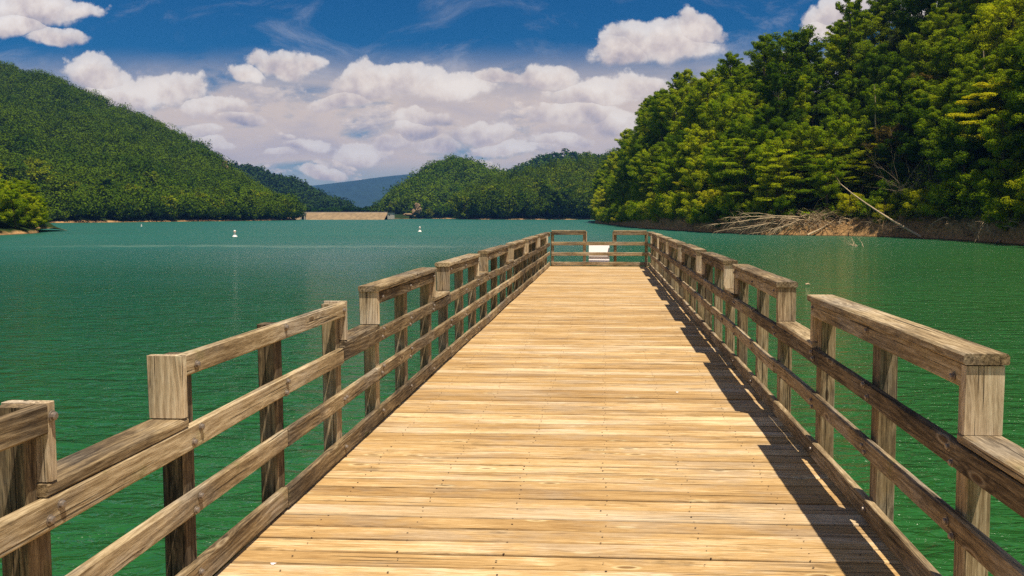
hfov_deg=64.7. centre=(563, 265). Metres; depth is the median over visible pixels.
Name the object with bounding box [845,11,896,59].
broadleaf tree
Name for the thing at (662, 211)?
shrub
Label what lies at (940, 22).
broadleaf tree
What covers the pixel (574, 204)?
broadleaf tree
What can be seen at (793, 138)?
broadleaf tree
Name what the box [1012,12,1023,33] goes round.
broadleaf tree
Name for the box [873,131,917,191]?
broadleaf tree
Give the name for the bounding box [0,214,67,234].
ground spit
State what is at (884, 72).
broadleaf tree
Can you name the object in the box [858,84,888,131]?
broadleaf tree
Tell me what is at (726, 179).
broadleaf tree
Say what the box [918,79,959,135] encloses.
layered tree
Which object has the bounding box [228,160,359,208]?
forest
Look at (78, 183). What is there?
broadleaf tree
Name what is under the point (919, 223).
dead shrub
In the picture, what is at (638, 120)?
tall tree
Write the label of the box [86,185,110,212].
broadleaf tree
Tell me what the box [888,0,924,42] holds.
broadleaf tree
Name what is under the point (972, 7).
tall tree
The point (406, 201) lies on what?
tall tree
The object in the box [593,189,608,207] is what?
broadleaf tree
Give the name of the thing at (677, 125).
broadleaf tree
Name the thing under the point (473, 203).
broadleaf tree
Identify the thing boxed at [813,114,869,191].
broadleaf tree
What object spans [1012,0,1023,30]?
tall tree
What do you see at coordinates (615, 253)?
wooden railing
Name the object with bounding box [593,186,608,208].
broadleaf tree
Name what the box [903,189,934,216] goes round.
shrub
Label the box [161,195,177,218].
broadleaf tree
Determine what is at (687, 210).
shrub
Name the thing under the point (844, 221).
dead shrub
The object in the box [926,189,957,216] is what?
shrub
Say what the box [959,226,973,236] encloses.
dead shrub
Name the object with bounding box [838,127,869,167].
broadleaf tree
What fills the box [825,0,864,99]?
tall tree
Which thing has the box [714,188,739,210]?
shrub
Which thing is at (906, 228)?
bare trunk
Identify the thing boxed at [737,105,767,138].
broadleaf tree
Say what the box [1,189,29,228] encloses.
broadleaf tree
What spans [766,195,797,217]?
shrub
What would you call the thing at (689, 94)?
broadleaf tree
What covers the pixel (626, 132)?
tall tree
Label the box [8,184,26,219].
broadleaf tree
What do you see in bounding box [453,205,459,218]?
broadleaf tree
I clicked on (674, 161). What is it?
broadleaf tree
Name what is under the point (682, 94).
broadleaf tree
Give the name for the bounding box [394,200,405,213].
broadleaf tree
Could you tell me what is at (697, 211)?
shrub
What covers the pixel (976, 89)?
broadleaf tree
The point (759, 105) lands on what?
broadleaf tree
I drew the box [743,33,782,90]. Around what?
tall tree
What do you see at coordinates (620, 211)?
shrub
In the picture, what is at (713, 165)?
broadleaf tree
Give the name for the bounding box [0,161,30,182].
broadleaf tree
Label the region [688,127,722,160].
broadleaf tree
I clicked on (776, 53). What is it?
open crowned tree
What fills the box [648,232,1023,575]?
wooden railing
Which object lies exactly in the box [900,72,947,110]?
dry tree
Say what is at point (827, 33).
tall tree
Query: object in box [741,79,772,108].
broadleaf tree
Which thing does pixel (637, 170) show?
broadleaf tree
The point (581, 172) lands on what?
forest
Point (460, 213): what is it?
broadleaf tree
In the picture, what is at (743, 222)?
dead shrub
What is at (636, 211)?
shrub
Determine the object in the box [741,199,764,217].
shrub
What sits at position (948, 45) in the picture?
broadleaf tree
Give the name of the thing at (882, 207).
shrub
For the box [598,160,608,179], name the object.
open crowned tree
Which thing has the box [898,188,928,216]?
shrub
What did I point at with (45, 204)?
broadleaf tree
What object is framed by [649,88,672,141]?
tall tree
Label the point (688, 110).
tall tree
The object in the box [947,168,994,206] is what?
shrub
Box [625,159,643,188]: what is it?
broadleaf tree
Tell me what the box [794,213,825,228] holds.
dead shrub
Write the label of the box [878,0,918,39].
broadleaf tree
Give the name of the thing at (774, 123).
broadleaf tree
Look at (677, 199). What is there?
shrub
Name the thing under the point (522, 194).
tall tree
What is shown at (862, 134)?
layered tree
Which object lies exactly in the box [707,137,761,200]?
layered tree
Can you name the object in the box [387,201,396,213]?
broadleaf tree
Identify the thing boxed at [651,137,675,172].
broadleaf tree
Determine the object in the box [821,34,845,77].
broadleaf tree
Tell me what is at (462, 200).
broadleaf tree
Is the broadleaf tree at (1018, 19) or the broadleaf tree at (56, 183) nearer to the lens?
the broadleaf tree at (1018, 19)
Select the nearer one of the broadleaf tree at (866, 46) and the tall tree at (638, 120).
the broadleaf tree at (866, 46)
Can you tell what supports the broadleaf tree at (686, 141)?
on the ground bank
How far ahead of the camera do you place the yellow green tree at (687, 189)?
217.05 m
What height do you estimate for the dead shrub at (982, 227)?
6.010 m
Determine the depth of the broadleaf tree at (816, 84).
210.53 m
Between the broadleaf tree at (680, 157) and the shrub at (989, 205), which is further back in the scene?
the broadleaf tree at (680, 157)
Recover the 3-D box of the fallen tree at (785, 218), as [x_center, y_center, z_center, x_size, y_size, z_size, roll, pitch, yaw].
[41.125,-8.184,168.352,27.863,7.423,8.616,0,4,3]
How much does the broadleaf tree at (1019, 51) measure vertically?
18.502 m
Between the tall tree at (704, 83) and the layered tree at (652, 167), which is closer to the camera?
the tall tree at (704, 83)
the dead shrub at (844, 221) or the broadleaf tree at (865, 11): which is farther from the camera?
the broadleaf tree at (865, 11)
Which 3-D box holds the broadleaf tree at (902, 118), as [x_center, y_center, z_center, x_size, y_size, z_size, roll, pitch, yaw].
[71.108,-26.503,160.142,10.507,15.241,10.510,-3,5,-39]
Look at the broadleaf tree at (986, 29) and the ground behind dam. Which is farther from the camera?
the ground behind dam
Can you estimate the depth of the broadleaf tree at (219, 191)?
580.89 m
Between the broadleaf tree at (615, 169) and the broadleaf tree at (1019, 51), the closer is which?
the broadleaf tree at (1019, 51)
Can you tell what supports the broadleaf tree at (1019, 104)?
on the ground bank
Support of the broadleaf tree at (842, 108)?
on the ground bank
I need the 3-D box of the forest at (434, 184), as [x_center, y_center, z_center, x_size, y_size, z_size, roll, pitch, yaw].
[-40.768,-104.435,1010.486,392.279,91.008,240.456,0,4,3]
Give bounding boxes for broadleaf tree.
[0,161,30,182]
[0,180,19,210]
[0,183,14,221]
[0,185,12,211]
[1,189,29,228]
[8,178,41,199]
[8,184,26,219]
[16,193,42,228]
[23,196,48,228]
[24,156,56,174]
[26,166,55,184]
[34,205,48,226]
[36,198,48,209]
[43,210,52,226]
[46,177,75,206]
[69,181,84,191]
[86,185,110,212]
[120,198,141,219]
[123,183,146,196]
[142,171,159,184]
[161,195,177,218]
[193,192,215,217]
[210,189,227,196]
[228,198,241,218]
[241,195,255,217]
[283,202,295,218]
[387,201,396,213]
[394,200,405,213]
[446,193,464,217]
[453,204,465,217]
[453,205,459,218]
[454,196,470,216]
[466,197,482,218]
[478,185,495,194]
[493,200,508,218]
[498,197,516,216]
[501,204,512,217]
[503,193,517,216]
[523,197,539,217]
[524,182,543,194]
[548,189,571,217]
[568,193,581,216]
[576,191,587,215]
[581,197,592,216]
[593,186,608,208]
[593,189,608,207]
[596,170,606,188]
[603,175,615,200]
[606,172,631,202]
[607,172,621,190]
[610,156,618,166]
[612,165,623,188]
[617,138,634,179]
[619,147,631,168]
[621,136,635,163]
[624,133,639,160]
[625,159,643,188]
[628,126,636,136]
[628,157,649,188]
[629,145,660,188]
[633,133,661,175]
[637,111,663,146]
[644,96,676,132]
[650,159,684,207]
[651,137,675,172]
[656,85,689,122]
[656,149,676,179]
[664,127,696,163]
[666,121,683,138]
[670,116,702,146]
[670,150,694,188]
[673,143,703,171]
[675,93,693,126]
[678,124,711,180]
[679,154,710,202]
[688,92,736,142]
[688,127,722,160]
[696,79,710,99]
[696,99,724,130]
[696,143,716,168]
[701,135,743,187]
[708,91,756,141]
[710,67,732,94]
[715,154,738,186]
[716,123,747,168]
[722,145,751,181]
[727,115,758,163]
[735,66,761,86]
[736,157,757,190]
[737,92,775,120]
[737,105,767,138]
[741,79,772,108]
[742,107,795,154]
[746,137,790,195]
[747,124,798,175]
[757,102,807,131]
[764,82,803,116]
[773,120,805,152]
[779,130,805,176]
[791,122,832,171]
[798,72,833,125]
[805,153,848,209]
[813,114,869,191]
[816,53,843,101]
[818,97,871,152]
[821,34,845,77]
[823,49,862,97]
[824,74,868,122]
[829,10,869,38]
[829,32,881,87]
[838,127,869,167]
[841,5,887,46]
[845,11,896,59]
[850,52,885,93]
[851,43,909,102]
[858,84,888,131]
[860,123,915,188]
[866,80,916,142]
[873,65,932,130]
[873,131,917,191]
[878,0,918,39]
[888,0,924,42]
[889,93,941,167]
[893,75,926,135]
[896,21,947,82]
[897,0,951,39]
[897,98,948,176]
[903,80,947,108]
[914,2,964,53]
[914,104,965,182]
[919,0,957,17]
[921,26,985,93]
[923,107,990,184]
[926,69,979,131]
[933,92,995,169]
[938,14,996,71]
[938,41,997,105]
[938,93,985,173]
[948,0,981,8]
[950,58,1004,106]
[954,0,1023,65]
[965,63,1015,123]
[972,80,1023,137]
[977,109,1023,183]
[982,26,1023,104]
[988,60,1023,129]
[990,26,1023,73]
[1001,55,1023,111]
[1007,86,1023,147]
[1008,36,1023,94]
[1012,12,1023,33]
[1012,94,1023,122]
[1014,1,1023,17]
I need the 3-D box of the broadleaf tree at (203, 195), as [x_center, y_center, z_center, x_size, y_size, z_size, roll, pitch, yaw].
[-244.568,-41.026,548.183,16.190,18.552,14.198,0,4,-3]
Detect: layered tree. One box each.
[644,161,662,188]
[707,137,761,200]
[750,147,812,205]
[774,150,829,205]
[795,161,829,200]
[833,159,872,198]
[844,128,878,184]
[861,126,896,162]
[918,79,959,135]
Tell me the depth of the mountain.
5947.13 m
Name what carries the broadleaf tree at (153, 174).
on the hill at (102, 219)
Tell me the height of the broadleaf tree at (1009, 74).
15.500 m
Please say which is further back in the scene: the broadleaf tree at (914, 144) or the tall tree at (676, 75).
the tall tree at (676, 75)
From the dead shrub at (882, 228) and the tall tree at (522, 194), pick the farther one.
the tall tree at (522, 194)
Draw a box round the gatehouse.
[387,212,394,218]
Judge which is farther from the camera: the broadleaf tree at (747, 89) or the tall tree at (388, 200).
the tall tree at (388, 200)
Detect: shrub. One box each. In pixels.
[600,207,610,221]
[605,207,612,220]
[611,203,626,219]
[615,205,625,217]
[625,204,635,220]
[626,201,639,217]
[627,201,643,219]
[632,203,645,219]
[637,203,645,219]
[642,205,649,218]
[643,200,660,222]
[645,191,665,211]
[654,199,668,218]
[659,193,686,216]
[665,192,685,210]
[676,199,705,223]
[677,206,685,219]
[689,208,700,223]
[691,202,705,222]
[695,189,721,208]
[701,199,726,228]
[711,194,747,221]
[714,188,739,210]
[723,194,752,214]
[732,202,747,216]
[733,214,751,227]
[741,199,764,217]
[748,177,788,209]
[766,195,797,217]
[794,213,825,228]
[818,208,853,217]
[822,210,872,227]
[835,193,863,216]
[835,216,854,226]
[855,196,885,217]
[856,209,909,232]
[865,144,941,195]
[870,178,912,205]
[871,203,898,223]
[888,191,907,210]
[893,210,932,228]
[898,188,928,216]
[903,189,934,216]
[917,180,961,215]
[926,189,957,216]
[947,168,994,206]
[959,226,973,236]
[968,178,1014,214]
[975,212,994,240]
[979,197,1009,223]
[984,198,1022,229]
[992,220,1018,235]
[1000,179,1023,213]
[1003,218,1023,239]
[1015,170,1023,200]
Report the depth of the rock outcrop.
896.74 m
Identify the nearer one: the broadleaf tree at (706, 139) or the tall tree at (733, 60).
the broadleaf tree at (706, 139)
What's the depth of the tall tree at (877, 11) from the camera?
228.42 m
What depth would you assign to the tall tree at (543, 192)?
754.76 m
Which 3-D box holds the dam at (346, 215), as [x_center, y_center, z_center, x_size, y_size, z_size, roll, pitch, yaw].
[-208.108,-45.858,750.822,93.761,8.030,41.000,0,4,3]
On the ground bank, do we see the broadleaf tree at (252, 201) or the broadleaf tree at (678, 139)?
the broadleaf tree at (678, 139)
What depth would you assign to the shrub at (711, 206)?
192.85 m
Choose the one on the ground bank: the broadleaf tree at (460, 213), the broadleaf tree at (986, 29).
the broadleaf tree at (986, 29)
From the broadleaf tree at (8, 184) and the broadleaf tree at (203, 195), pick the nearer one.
the broadleaf tree at (8, 184)
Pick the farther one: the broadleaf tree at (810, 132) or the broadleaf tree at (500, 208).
the broadleaf tree at (500, 208)
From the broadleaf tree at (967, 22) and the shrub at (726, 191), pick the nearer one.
the broadleaf tree at (967, 22)
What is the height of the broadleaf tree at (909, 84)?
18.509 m
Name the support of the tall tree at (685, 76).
on the ground bank
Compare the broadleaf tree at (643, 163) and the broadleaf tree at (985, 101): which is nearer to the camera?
the broadleaf tree at (985, 101)
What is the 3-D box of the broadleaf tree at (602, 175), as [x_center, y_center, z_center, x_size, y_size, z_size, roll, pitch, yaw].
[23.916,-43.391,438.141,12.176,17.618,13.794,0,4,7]
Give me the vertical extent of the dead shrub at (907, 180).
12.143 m
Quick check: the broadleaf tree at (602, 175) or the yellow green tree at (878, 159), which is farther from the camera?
the broadleaf tree at (602, 175)
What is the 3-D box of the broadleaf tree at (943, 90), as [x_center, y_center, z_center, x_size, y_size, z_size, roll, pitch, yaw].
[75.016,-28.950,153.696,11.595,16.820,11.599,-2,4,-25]
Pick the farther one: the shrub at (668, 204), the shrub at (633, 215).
the shrub at (633, 215)
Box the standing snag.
[871,88,877,174]
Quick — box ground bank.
[590,0,1023,244]
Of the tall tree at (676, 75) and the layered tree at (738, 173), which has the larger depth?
the tall tree at (676, 75)
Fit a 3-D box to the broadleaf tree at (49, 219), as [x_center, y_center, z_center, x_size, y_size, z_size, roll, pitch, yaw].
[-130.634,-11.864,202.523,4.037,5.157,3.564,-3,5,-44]
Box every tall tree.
[98,179,114,188]
[231,187,240,194]
[384,198,391,207]
[403,197,411,209]
[422,201,429,215]
[516,193,526,217]
[537,184,552,215]
[591,176,602,190]
[604,151,616,179]
[614,128,630,163]
[633,107,651,144]
[634,97,652,131]
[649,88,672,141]
[660,93,684,149]
[665,71,680,95]
[673,68,698,93]
[679,93,703,141]
[687,69,725,129]
[714,52,747,93]
[723,67,755,110]
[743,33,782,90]
[776,71,812,124]
[793,45,826,122]
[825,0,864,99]
[825,19,847,73]
[866,0,887,43]
[867,0,892,41]
[954,0,994,25]
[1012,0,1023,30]
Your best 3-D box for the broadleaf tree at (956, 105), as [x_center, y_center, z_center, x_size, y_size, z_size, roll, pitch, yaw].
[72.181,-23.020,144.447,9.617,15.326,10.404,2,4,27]
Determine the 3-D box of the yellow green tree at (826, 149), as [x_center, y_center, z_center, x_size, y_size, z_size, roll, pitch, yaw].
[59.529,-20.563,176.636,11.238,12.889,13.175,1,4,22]
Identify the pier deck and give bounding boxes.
[212,266,911,575]
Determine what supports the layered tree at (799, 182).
on the ground bank
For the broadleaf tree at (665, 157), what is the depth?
245.98 m
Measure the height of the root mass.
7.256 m
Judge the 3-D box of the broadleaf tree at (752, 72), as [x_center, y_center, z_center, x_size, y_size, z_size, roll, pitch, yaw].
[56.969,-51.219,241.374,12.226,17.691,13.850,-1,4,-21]
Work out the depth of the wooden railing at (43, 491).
3.54 m
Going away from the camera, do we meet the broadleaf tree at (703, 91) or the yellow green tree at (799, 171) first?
the yellow green tree at (799, 171)
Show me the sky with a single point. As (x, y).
(319, 92)
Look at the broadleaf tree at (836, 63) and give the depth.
217.59 m
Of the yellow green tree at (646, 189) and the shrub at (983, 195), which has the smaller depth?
the shrub at (983, 195)
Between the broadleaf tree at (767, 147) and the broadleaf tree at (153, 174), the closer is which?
the broadleaf tree at (767, 147)
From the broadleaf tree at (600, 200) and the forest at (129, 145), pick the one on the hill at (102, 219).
the forest at (129, 145)
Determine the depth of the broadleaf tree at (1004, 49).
139.82 m
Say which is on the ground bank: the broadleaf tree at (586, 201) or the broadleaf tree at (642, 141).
the broadleaf tree at (642, 141)
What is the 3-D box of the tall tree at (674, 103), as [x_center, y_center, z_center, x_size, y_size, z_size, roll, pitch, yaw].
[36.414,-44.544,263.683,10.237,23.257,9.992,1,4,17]
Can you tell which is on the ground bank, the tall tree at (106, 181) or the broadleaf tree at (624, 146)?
the broadleaf tree at (624, 146)
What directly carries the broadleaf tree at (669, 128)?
on the ground bank
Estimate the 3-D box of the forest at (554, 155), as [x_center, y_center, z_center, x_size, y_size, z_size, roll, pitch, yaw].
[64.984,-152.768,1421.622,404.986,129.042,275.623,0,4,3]
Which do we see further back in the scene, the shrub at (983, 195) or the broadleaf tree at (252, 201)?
the broadleaf tree at (252, 201)
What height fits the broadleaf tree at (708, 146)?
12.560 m
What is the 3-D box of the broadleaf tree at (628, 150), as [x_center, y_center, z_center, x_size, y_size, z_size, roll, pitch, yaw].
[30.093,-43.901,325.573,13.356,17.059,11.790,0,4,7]
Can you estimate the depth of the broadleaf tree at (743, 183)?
188.84 m
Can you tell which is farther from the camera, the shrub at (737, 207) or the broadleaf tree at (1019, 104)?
the shrub at (737, 207)
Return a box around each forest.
[0,60,307,218]
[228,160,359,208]
[303,205,372,211]
[369,154,510,216]
[447,147,616,216]
[503,148,607,173]
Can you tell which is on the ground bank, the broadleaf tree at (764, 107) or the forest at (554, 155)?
the broadleaf tree at (764, 107)
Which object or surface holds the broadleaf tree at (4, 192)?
on the ground spit
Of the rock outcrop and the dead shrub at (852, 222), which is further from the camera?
the rock outcrop
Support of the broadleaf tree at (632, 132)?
on the ground bank
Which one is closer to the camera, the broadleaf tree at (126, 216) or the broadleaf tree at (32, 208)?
the broadleaf tree at (32, 208)
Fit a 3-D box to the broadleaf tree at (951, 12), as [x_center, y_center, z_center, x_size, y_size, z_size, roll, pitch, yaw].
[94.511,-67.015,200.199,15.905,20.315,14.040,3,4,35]
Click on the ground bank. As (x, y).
(1010, 236)
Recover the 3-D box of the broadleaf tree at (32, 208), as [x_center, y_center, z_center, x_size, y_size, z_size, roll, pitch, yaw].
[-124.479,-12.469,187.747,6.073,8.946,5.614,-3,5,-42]
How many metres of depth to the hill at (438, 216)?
912.38 m
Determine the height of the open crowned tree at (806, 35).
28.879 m
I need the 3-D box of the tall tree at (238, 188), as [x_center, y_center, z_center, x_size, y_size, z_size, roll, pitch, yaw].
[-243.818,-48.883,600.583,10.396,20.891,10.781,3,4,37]
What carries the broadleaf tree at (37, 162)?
on the hill at (102, 219)
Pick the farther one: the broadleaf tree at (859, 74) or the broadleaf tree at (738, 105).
the broadleaf tree at (738, 105)
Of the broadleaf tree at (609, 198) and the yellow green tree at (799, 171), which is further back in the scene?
the broadleaf tree at (609, 198)
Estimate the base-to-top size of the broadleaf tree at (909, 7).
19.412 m
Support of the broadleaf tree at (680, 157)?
on the ground bank
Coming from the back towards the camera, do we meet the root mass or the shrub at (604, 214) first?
the shrub at (604, 214)
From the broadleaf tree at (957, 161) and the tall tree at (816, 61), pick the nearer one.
the broadleaf tree at (957, 161)
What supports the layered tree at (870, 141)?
on the ground bank
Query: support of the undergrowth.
on the ground bank
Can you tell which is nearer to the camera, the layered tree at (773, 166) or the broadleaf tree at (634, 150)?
the layered tree at (773, 166)
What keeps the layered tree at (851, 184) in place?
on the ground bank
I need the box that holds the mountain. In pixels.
[309,174,412,207]
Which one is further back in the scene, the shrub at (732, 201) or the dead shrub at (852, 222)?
the shrub at (732, 201)
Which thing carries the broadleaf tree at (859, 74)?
on the ground bank
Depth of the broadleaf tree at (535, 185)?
787.26 m
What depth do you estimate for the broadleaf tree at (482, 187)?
781.10 m
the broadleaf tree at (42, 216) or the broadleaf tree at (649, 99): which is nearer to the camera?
the broadleaf tree at (42, 216)
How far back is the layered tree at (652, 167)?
262.89 m
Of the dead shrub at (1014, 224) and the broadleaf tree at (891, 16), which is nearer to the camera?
the dead shrub at (1014, 224)
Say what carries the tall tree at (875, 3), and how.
on the ground bank
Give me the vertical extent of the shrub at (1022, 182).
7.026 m
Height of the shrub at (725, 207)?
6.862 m
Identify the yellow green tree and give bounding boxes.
[425,209,433,216]
[640,172,656,196]
[672,169,703,199]
[738,131,789,170]
[795,142,815,172]
[811,143,860,187]
[843,149,887,195]
[858,140,895,178]
[945,77,1023,159]
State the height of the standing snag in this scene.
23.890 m
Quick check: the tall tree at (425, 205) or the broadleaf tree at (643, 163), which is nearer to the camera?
the broadleaf tree at (643, 163)
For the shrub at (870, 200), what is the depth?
160.91 m
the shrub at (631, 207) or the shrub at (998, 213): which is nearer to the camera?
the shrub at (998, 213)
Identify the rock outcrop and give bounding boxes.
[412,203,421,213]
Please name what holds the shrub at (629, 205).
on the ground bank
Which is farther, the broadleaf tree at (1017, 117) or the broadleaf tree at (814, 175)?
the broadleaf tree at (814, 175)
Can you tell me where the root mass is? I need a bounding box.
[793,208,833,231]
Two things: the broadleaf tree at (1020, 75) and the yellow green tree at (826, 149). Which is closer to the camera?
the broadleaf tree at (1020, 75)
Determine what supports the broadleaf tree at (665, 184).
on the ground bank
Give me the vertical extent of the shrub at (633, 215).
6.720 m
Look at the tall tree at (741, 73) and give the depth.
229.75 m
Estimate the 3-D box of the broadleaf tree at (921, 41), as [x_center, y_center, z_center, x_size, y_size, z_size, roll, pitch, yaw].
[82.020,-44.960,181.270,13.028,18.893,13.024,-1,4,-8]
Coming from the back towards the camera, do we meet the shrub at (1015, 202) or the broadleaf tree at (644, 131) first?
the broadleaf tree at (644, 131)
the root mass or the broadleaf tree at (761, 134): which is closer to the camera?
the root mass
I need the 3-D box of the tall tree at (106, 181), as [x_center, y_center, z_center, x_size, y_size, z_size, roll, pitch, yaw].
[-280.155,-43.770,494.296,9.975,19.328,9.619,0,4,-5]
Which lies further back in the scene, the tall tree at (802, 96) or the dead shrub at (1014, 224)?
the tall tree at (802, 96)
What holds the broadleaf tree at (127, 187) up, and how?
on the hill at (102, 219)
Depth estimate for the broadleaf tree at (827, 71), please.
220.09 m
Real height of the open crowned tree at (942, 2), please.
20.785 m
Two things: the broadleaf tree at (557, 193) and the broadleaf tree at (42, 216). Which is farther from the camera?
the broadleaf tree at (557, 193)
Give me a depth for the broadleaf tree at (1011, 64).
138.77 m
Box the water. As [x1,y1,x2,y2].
[0,219,1023,575]
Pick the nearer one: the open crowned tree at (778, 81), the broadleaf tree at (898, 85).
the broadleaf tree at (898, 85)
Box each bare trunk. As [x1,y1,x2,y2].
[807,218,835,235]
[837,178,920,236]
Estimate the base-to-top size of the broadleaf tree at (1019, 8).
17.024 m
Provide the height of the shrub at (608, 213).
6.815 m
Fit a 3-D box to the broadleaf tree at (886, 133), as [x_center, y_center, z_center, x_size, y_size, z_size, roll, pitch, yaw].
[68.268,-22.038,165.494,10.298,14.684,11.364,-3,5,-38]
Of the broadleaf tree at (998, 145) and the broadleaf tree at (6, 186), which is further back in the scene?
the broadleaf tree at (6, 186)
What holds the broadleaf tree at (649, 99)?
on the ground bank
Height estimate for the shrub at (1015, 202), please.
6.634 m
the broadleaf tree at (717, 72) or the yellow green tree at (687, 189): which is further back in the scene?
the broadleaf tree at (717, 72)
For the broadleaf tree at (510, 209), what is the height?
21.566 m
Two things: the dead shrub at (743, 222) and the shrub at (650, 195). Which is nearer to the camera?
the dead shrub at (743, 222)
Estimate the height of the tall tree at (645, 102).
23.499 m
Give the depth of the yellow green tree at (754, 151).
185.59 m
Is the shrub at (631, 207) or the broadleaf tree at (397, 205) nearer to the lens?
the shrub at (631, 207)
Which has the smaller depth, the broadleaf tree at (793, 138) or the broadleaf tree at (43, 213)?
the broadleaf tree at (793, 138)
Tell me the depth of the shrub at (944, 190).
141.21 m
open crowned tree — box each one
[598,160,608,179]
[743,62,805,129]
[762,31,810,85]
[778,24,835,86]
[936,0,959,27]
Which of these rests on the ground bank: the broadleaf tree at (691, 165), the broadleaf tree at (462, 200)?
the broadleaf tree at (691, 165)
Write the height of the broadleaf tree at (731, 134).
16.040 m
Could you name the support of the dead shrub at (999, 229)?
on the ground bank
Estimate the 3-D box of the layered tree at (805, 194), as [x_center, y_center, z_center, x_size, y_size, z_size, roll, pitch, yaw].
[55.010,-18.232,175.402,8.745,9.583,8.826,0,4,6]
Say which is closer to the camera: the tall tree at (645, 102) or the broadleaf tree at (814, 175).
the broadleaf tree at (814, 175)
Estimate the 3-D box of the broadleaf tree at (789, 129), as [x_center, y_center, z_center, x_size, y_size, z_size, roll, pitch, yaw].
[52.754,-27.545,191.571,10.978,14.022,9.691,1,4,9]
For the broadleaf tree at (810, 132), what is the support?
on the ground bank
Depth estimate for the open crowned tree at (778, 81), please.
192.08 m
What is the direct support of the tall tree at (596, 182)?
on the ground bank
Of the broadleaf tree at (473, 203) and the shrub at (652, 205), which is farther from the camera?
the broadleaf tree at (473, 203)
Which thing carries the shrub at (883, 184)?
on the ground bank
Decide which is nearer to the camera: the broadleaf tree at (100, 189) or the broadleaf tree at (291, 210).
the broadleaf tree at (100, 189)
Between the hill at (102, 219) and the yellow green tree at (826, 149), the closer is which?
the yellow green tree at (826, 149)
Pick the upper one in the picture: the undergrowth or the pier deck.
the undergrowth
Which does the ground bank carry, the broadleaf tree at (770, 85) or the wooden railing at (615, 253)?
the broadleaf tree at (770, 85)
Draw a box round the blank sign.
[589,245,608,261]
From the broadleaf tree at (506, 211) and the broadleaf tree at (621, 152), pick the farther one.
the broadleaf tree at (506, 211)
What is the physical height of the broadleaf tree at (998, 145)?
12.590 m
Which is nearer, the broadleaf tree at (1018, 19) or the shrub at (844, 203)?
the broadleaf tree at (1018, 19)
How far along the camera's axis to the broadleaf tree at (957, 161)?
137.87 m
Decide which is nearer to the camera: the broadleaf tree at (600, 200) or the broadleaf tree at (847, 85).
the broadleaf tree at (847, 85)
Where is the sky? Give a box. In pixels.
[0,0,937,185]
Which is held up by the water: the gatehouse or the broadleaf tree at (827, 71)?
the gatehouse
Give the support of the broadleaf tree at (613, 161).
on the ground bank
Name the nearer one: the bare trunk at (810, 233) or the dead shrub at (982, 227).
the dead shrub at (982, 227)
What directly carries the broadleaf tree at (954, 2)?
on the ground bank
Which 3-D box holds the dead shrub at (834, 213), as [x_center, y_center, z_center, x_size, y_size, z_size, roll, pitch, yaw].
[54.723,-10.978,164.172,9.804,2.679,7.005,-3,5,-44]
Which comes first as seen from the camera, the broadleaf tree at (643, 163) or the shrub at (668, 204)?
the shrub at (668, 204)
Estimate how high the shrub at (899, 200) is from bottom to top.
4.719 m
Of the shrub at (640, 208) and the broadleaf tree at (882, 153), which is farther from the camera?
the shrub at (640, 208)
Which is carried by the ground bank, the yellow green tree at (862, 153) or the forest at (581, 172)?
the yellow green tree at (862, 153)
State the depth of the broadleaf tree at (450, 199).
790.01 m
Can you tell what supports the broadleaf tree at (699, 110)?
on the ground bank
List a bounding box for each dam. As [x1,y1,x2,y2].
[295,212,393,219]
[395,214,408,218]
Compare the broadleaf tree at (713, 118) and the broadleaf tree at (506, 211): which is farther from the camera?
the broadleaf tree at (506, 211)
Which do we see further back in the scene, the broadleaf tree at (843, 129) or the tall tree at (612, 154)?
the tall tree at (612, 154)
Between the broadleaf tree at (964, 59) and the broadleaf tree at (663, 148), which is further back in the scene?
the broadleaf tree at (663, 148)
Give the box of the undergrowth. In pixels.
[590,1,1023,222]
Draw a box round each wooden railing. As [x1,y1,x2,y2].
[0,232,550,575]
[551,230,647,266]
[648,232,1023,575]
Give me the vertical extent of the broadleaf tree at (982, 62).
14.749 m
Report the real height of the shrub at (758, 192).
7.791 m
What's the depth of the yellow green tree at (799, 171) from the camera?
188.72 m
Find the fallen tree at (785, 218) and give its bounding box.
[700,211,811,235]
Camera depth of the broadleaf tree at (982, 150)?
141.09 m
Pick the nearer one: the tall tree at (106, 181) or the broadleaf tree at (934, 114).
the broadleaf tree at (934, 114)
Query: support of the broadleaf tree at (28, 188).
on the ground spit
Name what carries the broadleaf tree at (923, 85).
on the ground bank
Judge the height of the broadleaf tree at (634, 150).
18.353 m
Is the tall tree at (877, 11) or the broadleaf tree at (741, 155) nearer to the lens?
the broadleaf tree at (741, 155)
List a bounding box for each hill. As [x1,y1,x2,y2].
[0,90,295,222]
[409,213,457,218]
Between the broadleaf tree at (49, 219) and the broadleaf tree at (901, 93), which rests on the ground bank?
the broadleaf tree at (901, 93)
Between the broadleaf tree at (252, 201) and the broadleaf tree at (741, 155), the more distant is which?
the broadleaf tree at (252, 201)
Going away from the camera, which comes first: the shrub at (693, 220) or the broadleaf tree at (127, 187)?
the shrub at (693, 220)
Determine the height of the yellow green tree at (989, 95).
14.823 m
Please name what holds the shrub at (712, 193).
on the ground bank
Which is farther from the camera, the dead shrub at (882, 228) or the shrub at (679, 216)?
the shrub at (679, 216)

